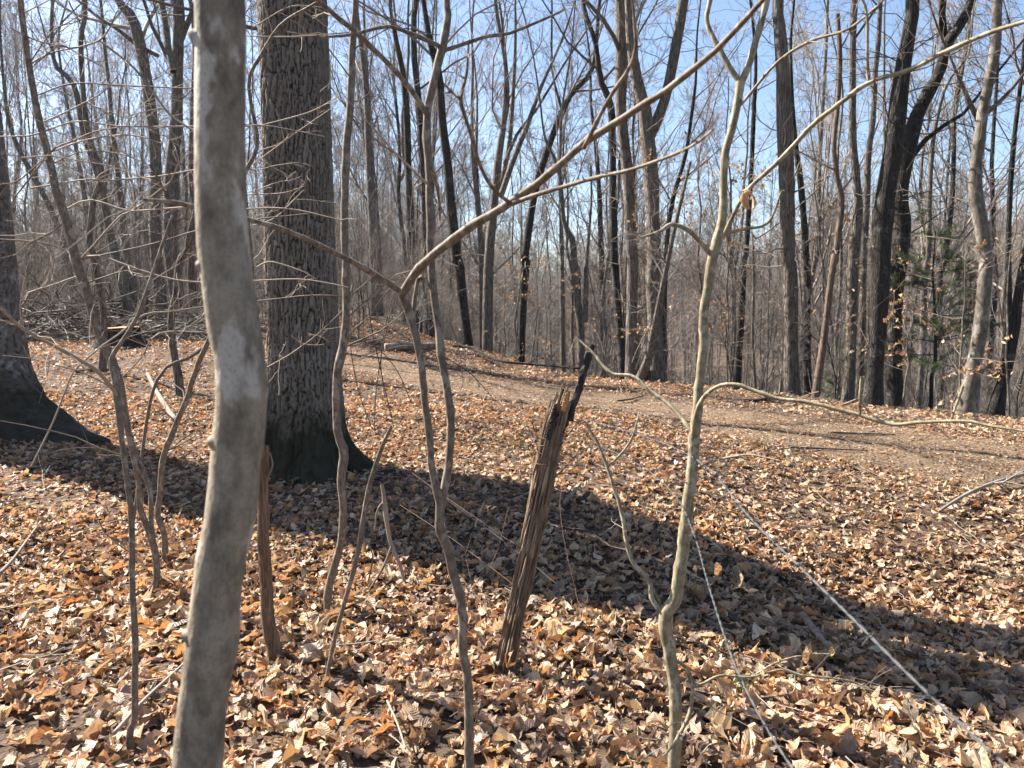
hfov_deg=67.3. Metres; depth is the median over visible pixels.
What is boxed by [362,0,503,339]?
tree
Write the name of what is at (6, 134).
tree
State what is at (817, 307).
tree
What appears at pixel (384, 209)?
tree
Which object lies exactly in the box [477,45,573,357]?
tree
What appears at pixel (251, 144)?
tree
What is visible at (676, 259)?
tree
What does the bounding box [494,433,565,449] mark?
fallen leaves
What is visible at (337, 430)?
sapling
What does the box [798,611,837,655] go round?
fallen branch
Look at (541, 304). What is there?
tree
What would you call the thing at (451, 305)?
undergrowth
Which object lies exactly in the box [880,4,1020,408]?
tree
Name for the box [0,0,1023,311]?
sky
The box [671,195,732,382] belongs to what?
tree
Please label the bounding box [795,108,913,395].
tree
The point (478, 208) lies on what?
tree
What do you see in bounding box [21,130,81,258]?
tree
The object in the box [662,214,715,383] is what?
tree
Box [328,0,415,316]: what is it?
tree
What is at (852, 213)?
tree
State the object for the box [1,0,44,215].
tree
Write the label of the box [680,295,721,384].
tree
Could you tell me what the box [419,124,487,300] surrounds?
tree
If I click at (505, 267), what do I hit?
tree
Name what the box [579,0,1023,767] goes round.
sapling
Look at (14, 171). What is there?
tree
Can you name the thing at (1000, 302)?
tree
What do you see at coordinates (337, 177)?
tree
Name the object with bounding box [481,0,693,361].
tree
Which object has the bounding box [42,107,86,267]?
tree
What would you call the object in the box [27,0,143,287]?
tree
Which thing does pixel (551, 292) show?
tree
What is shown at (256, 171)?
tree
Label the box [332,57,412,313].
tree
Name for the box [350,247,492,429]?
bramble
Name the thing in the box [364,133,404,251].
tree
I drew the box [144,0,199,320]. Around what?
tree
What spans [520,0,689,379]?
tree
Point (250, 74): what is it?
sapling
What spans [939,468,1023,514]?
fallen branch
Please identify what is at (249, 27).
tree
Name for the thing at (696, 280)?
tree
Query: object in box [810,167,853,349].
tree
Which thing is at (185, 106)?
tree
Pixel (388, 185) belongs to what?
tree
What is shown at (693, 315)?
tree
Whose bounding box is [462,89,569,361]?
tree
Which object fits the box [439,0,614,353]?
tree
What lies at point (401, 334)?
dead branch
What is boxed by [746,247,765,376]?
tree
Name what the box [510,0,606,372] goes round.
tree
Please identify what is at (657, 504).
grass tuft
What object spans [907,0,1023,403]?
tree
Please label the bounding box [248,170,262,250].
tree
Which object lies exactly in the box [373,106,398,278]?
tree
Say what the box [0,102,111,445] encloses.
oak tree
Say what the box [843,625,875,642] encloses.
grass tuft
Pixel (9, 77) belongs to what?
tree
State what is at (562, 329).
tree
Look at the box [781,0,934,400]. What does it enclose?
tree
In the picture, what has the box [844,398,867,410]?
fallen branch
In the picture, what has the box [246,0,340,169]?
tree
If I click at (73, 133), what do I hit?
tree
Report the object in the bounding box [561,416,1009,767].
barbed wire
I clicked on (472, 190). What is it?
tree
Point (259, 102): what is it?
tree
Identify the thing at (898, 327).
beech sapling
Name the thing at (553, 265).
woodland
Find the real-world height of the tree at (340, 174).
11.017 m
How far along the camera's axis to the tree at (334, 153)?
34.68 m
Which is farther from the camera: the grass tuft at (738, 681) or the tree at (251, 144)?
the tree at (251, 144)
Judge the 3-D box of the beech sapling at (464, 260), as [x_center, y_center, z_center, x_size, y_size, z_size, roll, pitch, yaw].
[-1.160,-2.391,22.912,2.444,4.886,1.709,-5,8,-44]
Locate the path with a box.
[146,332,1023,496]
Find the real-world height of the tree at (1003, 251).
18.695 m
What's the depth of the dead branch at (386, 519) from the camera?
4.18 m
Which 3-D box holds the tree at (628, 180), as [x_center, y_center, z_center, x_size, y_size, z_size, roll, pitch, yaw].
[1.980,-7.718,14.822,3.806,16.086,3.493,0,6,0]
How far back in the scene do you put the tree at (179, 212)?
36.94 m
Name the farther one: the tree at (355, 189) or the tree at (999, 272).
the tree at (355, 189)
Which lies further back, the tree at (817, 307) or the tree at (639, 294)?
the tree at (817, 307)
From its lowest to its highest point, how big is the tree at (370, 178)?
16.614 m
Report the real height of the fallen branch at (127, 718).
0.037 m
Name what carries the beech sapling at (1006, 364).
on the ground
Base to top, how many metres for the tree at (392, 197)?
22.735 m
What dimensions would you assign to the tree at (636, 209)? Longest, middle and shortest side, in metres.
19.542 x 6.414 x 4.606 m
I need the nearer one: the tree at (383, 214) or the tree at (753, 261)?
the tree at (753, 261)
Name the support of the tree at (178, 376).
on the ground
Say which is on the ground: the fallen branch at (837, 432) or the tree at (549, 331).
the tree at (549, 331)
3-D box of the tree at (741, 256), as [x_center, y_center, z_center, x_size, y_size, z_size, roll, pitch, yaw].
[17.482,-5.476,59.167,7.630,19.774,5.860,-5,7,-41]
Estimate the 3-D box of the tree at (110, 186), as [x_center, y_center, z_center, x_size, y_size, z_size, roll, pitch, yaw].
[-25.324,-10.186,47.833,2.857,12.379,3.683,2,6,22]
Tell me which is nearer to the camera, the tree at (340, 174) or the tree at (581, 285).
the tree at (340, 174)
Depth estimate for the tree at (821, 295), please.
32.19 m
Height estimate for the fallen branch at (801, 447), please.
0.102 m
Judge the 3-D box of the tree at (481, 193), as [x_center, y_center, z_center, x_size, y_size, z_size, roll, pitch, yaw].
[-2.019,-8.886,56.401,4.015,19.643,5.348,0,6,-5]
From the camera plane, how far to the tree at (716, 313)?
80.92 m
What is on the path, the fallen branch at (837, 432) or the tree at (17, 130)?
the fallen branch at (837, 432)
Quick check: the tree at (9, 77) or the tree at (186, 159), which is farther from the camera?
the tree at (186, 159)
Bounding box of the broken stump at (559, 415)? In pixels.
[493,344,594,674]
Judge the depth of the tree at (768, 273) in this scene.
46.63 m
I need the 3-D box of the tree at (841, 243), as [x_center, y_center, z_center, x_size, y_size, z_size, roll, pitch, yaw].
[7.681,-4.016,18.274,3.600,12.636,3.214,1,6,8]
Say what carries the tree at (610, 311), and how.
on the ground
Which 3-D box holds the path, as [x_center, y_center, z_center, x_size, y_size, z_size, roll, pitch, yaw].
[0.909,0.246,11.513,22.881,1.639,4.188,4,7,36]
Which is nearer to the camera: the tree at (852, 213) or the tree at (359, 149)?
the tree at (359, 149)
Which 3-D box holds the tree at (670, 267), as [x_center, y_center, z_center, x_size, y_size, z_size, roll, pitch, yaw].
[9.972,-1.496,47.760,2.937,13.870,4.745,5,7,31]
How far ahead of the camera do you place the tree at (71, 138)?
41.55 m
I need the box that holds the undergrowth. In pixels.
[5,137,1023,419]
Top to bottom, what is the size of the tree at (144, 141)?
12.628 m
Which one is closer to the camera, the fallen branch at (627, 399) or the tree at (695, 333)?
the fallen branch at (627, 399)
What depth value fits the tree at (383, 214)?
70.90 m
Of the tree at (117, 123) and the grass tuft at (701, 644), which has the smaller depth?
the grass tuft at (701, 644)
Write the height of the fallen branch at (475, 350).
0.550 m
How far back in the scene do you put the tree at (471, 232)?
71.03 m
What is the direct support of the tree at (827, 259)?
on the ground
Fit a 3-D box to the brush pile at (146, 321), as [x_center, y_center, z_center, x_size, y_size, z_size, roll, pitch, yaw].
[-7.258,-1.413,16.660,6.802,1.332,5.904,5,7,41]
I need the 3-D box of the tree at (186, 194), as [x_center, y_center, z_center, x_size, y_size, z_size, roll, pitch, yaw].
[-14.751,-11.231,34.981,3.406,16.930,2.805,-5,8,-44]
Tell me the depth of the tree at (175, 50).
17.97 m
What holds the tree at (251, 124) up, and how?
on the ground
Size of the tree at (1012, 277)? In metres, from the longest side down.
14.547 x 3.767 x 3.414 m
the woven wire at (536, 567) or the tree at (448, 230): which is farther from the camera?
the tree at (448, 230)
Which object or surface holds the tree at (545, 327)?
on the ground
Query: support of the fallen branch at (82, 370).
on the ground
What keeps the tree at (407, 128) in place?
on the ground
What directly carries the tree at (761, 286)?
on the ground
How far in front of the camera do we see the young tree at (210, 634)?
0.93 m
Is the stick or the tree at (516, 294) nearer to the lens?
the stick
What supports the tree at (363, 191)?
on the ground
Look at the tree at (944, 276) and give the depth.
57.32 m
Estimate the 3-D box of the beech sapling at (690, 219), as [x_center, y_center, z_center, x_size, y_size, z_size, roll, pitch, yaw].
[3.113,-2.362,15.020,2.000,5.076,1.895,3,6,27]
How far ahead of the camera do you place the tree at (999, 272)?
55.14 m
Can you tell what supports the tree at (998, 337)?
on the ground
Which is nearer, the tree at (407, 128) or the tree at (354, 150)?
the tree at (407, 128)
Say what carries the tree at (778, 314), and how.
on the ground
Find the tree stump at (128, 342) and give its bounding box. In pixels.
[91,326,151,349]
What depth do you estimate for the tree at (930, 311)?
44.85 m
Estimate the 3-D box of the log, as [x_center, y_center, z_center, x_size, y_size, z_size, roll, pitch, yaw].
[-2.196,-0.817,16.755,1.182,0.177,0.208,-3,6,-25]
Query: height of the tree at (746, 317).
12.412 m
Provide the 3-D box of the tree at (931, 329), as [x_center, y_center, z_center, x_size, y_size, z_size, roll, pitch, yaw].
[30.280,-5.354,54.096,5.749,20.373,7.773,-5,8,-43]
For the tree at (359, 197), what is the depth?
60.30 m
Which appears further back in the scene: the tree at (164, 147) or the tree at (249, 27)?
the tree at (164, 147)
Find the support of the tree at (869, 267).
on the ground
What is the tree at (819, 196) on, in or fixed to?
on the ground
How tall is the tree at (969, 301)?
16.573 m
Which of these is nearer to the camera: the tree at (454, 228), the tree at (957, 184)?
the tree at (454, 228)
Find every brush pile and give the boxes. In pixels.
[20,269,266,342]
[29,293,267,344]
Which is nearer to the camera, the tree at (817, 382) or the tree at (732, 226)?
the tree at (817, 382)
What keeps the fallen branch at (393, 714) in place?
on the ground
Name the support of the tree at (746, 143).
on the ground
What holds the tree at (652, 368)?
on the ground
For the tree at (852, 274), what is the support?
on the ground
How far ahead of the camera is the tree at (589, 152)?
42.27 m
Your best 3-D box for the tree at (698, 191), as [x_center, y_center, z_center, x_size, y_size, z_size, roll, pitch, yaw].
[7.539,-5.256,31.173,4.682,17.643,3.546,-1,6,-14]
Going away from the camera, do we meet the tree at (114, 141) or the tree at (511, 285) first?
the tree at (114, 141)
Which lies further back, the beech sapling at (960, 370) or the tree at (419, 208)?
the tree at (419, 208)
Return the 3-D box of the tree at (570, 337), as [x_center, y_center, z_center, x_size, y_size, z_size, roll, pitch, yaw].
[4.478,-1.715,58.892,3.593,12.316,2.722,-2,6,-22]
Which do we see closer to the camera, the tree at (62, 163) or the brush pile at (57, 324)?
the brush pile at (57, 324)
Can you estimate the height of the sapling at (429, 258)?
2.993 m
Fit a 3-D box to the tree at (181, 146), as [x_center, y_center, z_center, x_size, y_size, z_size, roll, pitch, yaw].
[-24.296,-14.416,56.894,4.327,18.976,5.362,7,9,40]
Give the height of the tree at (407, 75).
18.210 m
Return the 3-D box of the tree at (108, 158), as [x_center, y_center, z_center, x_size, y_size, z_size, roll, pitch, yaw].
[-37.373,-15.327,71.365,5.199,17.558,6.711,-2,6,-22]
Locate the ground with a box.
[0,274,1023,767]
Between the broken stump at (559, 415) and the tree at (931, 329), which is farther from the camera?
the tree at (931, 329)
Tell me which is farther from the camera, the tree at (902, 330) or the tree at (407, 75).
the tree at (902, 330)
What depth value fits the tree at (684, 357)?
68.31 m
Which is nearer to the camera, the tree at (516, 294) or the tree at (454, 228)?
the tree at (454, 228)
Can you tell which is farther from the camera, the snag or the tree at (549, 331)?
the tree at (549, 331)
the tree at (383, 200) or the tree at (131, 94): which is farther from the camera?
the tree at (383, 200)
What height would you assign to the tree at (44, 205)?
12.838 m
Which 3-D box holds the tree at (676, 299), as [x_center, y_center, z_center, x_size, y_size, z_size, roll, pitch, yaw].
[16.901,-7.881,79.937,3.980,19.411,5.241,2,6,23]
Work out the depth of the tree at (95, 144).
39.23 m
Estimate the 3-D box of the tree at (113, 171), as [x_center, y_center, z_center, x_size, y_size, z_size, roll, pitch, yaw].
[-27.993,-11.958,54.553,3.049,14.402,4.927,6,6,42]
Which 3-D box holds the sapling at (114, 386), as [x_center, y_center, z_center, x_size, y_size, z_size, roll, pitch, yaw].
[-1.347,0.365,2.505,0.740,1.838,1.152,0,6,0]
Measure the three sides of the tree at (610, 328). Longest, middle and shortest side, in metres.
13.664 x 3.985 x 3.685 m
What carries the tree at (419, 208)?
on the ground
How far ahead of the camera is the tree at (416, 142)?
65.61 m
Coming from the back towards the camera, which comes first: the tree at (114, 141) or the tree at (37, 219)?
the tree at (37, 219)
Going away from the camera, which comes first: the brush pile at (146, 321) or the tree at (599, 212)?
the brush pile at (146, 321)
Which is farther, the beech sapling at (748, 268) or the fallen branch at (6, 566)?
the beech sapling at (748, 268)
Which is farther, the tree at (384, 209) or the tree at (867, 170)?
the tree at (384, 209)
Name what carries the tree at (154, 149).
on the ground
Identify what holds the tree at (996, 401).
on the ground
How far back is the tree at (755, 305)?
77.39 m
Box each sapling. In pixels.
[0,0,356,587]
[0,215,203,749]
[21,0,765,767]
[91,250,273,558]
[190,0,387,383]
[275,0,456,608]
[439,224,502,333]
[474,216,551,360]
[498,230,581,367]
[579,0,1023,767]
[579,254,644,377]
[620,131,715,368]
[659,122,775,386]
[711,151,804,391]
[785,192,931,400]
[849,213,973,409]
[883,231,1023,413]
[915,155,1023,415]
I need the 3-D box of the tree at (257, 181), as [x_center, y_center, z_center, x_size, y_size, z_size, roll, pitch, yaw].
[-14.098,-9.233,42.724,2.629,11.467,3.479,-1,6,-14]
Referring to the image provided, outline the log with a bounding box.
[384,343,435,350]
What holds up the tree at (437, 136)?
on the ground
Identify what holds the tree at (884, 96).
on the ground
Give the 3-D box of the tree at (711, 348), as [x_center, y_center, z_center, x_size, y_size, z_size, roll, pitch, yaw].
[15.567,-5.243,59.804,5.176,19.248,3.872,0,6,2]
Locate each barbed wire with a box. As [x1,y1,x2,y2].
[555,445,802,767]
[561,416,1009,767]
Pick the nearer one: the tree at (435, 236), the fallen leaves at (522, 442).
the fallen leaves at (522, 442)
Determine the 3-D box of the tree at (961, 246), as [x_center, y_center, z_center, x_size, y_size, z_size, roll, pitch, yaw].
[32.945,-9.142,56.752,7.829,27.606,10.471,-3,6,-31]
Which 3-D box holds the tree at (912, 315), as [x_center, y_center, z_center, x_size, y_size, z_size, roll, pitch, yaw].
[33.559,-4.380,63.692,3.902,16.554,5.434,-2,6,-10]
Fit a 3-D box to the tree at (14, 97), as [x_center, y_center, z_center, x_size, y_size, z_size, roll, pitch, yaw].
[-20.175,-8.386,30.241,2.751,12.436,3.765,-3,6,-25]
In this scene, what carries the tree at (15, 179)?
on the ground
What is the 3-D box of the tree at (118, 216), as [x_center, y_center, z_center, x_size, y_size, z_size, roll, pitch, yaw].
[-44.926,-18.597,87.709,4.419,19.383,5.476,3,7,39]
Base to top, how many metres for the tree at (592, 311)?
19.867 m
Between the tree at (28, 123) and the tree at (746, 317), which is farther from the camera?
the tree at (28, 123)
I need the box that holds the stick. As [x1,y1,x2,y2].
[324,425,392,687]
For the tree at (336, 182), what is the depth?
48.38 m
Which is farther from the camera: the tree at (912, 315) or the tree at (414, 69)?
the tree at (912, 315)
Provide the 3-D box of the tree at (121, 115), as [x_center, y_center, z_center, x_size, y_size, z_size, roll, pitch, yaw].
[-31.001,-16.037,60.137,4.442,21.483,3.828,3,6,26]
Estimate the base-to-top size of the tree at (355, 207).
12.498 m
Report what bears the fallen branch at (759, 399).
on the ground
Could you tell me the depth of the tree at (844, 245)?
37.40 m
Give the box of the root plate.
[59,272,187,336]
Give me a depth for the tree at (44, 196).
22.52 m
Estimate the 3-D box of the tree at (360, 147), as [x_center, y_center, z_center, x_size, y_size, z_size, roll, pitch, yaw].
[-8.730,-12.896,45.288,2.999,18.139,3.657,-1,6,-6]
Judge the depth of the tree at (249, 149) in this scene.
28.81 m
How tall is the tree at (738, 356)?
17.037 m
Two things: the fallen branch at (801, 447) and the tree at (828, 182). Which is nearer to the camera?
the fallen branch at (801, 447)
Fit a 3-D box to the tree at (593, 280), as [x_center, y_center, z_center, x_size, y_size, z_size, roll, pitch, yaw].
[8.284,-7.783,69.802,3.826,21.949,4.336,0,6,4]
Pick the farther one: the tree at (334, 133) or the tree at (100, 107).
the tree at (100, 107)
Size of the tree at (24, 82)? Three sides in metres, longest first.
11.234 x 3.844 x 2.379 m
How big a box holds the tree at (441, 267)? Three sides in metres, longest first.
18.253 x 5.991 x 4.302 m
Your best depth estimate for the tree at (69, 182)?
38.19 m
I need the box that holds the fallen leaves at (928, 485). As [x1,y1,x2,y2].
[858,463,1009,500]
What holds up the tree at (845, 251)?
on the ground
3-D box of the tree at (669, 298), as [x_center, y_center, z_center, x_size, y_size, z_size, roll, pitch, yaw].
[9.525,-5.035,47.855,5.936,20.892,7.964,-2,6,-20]
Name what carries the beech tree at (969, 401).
on the ground
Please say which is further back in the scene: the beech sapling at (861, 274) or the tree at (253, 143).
the tree at (253, 143)
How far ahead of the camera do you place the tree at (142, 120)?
26.05 m
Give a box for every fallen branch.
[0,455,50,575]
[75,368,120,372]
[112,663,182,734]
[146,372,175,421]
[386,700,405,749]
[452,344,591,376]
[562,483,581,505]
[617,384,644,401]
[741,368,785,403]
[790,446,867,450]
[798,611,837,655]
[830,431,894,434]
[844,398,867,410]
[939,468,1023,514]
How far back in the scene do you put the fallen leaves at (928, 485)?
6.86 m
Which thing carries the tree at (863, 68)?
on the ground
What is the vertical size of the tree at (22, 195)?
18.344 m
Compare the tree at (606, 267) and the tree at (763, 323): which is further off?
the tree at (763, 323)
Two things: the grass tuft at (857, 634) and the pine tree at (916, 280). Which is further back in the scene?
the pine tree at (916, 280)
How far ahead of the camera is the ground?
4.34 m
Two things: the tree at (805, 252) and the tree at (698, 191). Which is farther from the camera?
the tree at (698, 191)
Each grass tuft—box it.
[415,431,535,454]
[635,493,708,513]
[680,628,723,654]
[720,665,754,693]
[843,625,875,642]
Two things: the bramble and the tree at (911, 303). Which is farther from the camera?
the tree at (911, 303)
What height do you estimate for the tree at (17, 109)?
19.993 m
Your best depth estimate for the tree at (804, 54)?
24.97 m
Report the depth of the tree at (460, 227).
62.78 m
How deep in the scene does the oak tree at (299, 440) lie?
6.29 m
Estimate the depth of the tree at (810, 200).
54.12 m
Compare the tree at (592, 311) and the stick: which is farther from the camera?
the tree at (592, 311)
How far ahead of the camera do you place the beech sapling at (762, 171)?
15.36 m
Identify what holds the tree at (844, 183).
on the ground
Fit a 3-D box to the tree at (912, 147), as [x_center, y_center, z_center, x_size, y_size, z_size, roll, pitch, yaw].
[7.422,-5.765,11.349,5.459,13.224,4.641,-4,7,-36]
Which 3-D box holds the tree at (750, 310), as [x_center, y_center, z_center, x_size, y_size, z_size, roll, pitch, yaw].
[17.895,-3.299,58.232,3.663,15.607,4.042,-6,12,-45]
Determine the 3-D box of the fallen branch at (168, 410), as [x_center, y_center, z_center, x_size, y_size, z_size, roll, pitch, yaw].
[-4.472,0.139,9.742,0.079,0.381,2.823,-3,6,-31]
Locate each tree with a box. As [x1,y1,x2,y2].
[0,0,102,324]
[0,0,167,324]
[0,6,95,311]
[0,11,74,233]
[0,31,35,278]
[0,43,24,135]
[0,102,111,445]
[1,0,37,223]
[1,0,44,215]
[1,0,67,313]
[2,0,192,373]
[2,0,193,320]
[2,1,79,275]
[2,20,28,236]
[2,105,30,223]
[4,0,122,308]
[7,141,23,284]
[8,135,59,269]
[9,139,40,243]
[11,0,137,293]
[12,179,32,248]
[16,131,56,253]
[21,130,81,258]
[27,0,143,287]
[27,132,61,254]
[30,0,169,298]
[32,88,95,307]
[34,0,191,318]
[38,75,129,260]
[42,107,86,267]
[45,0,133,265]
[47,127,94,315]
[48,0,261,395]
[65,85,112,286]
[65,122,126,239]
[85,0,148,263]
[86,43,128,263]
[86,111,138,237]
[87,2,183,299]
[87,117,133,243]
[95,35,137,247]
[96,35,189,307]
[110,0,253,325]
[112,0,341,278]
[113,173,137,253]
[119,13,190,262]
[132,105,187,275]
[135,0,189,310]
[142,80,189,234]
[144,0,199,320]
[145,0,190,317]
[146,63,190,224]
[146,74,186,251]
[159,65,190,221]
[162,87,190,242]
[168,32,257,158]
[172,0,266,767]
[180,28,195,256]
[245,0,262,216]
[245,1,267,313]
[245,101,256,207]
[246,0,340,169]
[246,0,353,184]
[246,69,260,310]
[246,119,262,308]
[246,121,263,292]
[246,132,262,250]
[246,145,261,251]
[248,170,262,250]
[257,0,382,488]
[327,0,353,213]
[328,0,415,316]
[329,0,466,321]
[330,11,408,316]
[331,0,511,345]
[331,32,382,315]
[331,74,390,263]
[331,75,356,228]
[332,0,516,302]
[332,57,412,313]
[332,114,358,303]
[332,118,356,308]
[332,143,340,244]
[337,117,365,307]
[338,14,386,263]
[338,40,413,269]
[340,153,366,312]
[341,0,502,260]
[348,111,382,303]
[349,131,379,281]
[360,0,438,331]
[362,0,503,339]
[364,104,415,303]
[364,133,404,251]
[365,66,464,250]
[373,0,502,336]
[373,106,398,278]
[377,71,442,249]
[377,85,438,256]
[377,128,413,277]
[377,183,389,248]
[379,65,471,244]
[391,0,565,354]
[401,148,438,250]
[402,0,458,269]
[415,180,451,300]
[419,0,537,350]
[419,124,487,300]
[434,141,496,327]
[434,166,467,316]
[435,150,471,340]
[436,169,481,325]
[436,188,497,298]
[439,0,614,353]
[440,146,510,338]
[441,152,537,337]
[452,193,512,323]
[458,129,508,335]
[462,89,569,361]
[468,145,536,338]
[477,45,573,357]
[477,233,518,349]
[481,0,626,373]
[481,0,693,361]
[493,211,519,357]
[497,130,581,365]
[499,197,582,366]
[501,234,529,361]
[503,1,633,372]
[506,246,556,366]
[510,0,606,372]
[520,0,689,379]
[525,132,570,370]
[526,0,713,378]
[527,203,571,370]
[531,60,672,364]
[538,0,750,343]
[543,203,598,371]
[550,3,640,377]
[550,112,684,366]
[552,231,599,374]
[553,0,688,380]
[555,286,582,372]
[566,87,693,350]
[569,163,645,366]
[570,23,660,344]
[572,44,695,377]
[573,0,759,383]
[585,218,672,377]
[586,182,611,376]
[587,176,691,369]
[590,0,775,360]
[597,156,680,352]
[606,195,685,361]
[612,128,726,371]
[655,20,745,375]
[660,218,685,381]
[661,0,845,377]
[662,163,714,382]
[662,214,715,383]
[662,246,690,382]
[668,162,821,390]
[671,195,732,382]
[672,178,729,383]
[673,205,723,380]
[676,257,716,366]
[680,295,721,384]
[681,68,774,386]
[683,199,737,381]
[687,0,881,399]
[696,0,827,391]
[698,187,779,382]
[703,184,737,383]
[714,227,780,387]
[717,243,782,386]
[720,161,805,389]
[723,0,880,395]
[723,228,778,386]
[735,2,873,398]
[736,240,781,388]
[736,242,781,390]
[743,149,815,389]
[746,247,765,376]
[756,215,816,393]
[757,0,935,395]
[758,123,868,382]
[763,0,1010,403]
[767,0,923,393]
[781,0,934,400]
[784,0,1023,409]
[795,4,959,385]
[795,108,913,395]
[795,217,858,397]
[797,185,860,399]
[797,216,844,363]
[798,89,836,370]
[798,211,844,380]
[809,90,874,400]
[809,146,878,346]
[810,0,965,405]
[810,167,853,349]
[810,180,870,358]
[815,174,875,324]
[818,0,1023,415]
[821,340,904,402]
[830,0,926,401]
[849,168,916,378]
[863,0,1023,411]
[867,217,919,358]
[870,222,935,351]
[871,0,1023,408]
[876,0,1000,406]
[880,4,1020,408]
[885,0,1023,403]
[885,206,1006,411]
[902,195,972,386]
[902,201,915,366]
[902,238,947,405]
[902,264,916,396]
[903,168,1000,398]
[903,240,932,395]
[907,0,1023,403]
[908,75,1022,352]
[913,15,1023,416]
[914,156,1005,406]
[920,0,1023,416]
[921,211,998,392]
[926,230,960,374]
[928,48,1023,408]
[930,167,969,391]
[933,157,1023,404]
[945,220,972,402]
[948,0,1023,380]
[960,229,1023,382]
[971,200,1023,410]
[986,182,1023,370]
[994,224,1023,387]
[996,208,1023,413]
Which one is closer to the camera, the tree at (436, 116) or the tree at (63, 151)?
the tree at (63, 151)
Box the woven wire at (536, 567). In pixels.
[383,452,668,686]
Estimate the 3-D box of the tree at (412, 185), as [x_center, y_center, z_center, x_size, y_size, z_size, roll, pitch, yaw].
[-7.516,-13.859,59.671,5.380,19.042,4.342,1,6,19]
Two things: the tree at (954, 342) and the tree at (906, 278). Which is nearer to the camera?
the tree at (954, 342)
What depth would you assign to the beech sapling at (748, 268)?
14.73 m
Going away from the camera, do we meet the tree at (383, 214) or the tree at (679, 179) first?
the tree at (679, 179)
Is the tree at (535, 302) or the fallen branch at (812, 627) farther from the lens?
the tree at (535, 302)
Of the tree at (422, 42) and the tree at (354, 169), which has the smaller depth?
the tree at (422, 42)
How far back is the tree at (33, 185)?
45.38 m
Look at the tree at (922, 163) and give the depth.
29.73 m
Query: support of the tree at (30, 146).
on the ground
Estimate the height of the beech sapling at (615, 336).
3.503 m
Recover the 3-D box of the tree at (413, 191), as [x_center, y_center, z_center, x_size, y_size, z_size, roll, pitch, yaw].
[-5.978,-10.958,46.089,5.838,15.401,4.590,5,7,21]
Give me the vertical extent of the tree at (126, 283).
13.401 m
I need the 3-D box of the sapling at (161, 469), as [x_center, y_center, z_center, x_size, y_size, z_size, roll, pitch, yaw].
[-1.814,0.093,4.213,0.823,2.085,0.933,0,6,0]
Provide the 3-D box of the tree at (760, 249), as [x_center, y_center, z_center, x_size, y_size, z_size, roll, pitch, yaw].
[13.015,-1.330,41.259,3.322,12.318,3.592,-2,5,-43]
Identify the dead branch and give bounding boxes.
[134,348,201,517]
[350,308,538,454]
[368,484,405,590]
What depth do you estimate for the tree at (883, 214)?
12.01 m
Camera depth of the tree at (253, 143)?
53.88 m
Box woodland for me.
[11,133,1023,381]
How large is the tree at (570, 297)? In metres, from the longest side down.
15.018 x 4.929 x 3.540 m
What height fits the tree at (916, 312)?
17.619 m
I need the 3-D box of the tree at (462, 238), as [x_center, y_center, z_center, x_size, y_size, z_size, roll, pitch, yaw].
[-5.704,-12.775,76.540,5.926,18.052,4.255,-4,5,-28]
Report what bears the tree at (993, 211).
on the ground
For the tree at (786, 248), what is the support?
on the ground
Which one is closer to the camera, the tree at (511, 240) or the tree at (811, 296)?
the tree at (811, 296)
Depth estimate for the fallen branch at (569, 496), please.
5.54 m
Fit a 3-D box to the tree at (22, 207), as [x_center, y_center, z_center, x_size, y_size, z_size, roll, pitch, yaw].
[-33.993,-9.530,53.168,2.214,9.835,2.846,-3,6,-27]
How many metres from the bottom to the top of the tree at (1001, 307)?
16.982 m
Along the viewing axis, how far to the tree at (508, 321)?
75.86 m
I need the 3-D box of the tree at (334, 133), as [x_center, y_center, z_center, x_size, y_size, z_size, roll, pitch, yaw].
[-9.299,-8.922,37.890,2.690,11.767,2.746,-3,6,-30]
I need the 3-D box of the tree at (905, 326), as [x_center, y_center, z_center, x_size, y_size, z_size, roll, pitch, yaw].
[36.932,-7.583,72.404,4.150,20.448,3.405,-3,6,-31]
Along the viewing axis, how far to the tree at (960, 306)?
72.79 m
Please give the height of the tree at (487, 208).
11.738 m
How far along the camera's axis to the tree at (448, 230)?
73.37 m
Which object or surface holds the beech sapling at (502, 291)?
on the ground
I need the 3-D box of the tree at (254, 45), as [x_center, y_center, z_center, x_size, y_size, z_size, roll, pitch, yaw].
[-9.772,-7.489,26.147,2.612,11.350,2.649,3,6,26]
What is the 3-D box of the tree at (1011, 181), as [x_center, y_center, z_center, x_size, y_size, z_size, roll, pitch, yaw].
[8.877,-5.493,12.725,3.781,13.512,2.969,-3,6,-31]
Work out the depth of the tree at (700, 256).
35.24 m
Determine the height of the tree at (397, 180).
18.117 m
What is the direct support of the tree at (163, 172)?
on the ground
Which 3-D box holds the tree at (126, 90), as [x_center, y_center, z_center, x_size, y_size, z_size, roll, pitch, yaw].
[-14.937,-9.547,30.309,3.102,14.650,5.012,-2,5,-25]
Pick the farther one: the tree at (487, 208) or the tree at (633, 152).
the tree at (487, 208)
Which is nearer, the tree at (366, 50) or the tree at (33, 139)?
the tree at (366, 50)
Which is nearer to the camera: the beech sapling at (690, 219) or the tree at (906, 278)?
the beech sapling at (690, 219)
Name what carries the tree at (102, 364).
on the ground
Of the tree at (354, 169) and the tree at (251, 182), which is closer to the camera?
the tree at (354, 169)
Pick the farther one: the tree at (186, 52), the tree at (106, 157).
the tree at (186, 52)
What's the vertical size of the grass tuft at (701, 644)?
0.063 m
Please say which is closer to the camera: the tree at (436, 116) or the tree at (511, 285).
the tree at (436, 116)
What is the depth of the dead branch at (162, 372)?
5.31 m

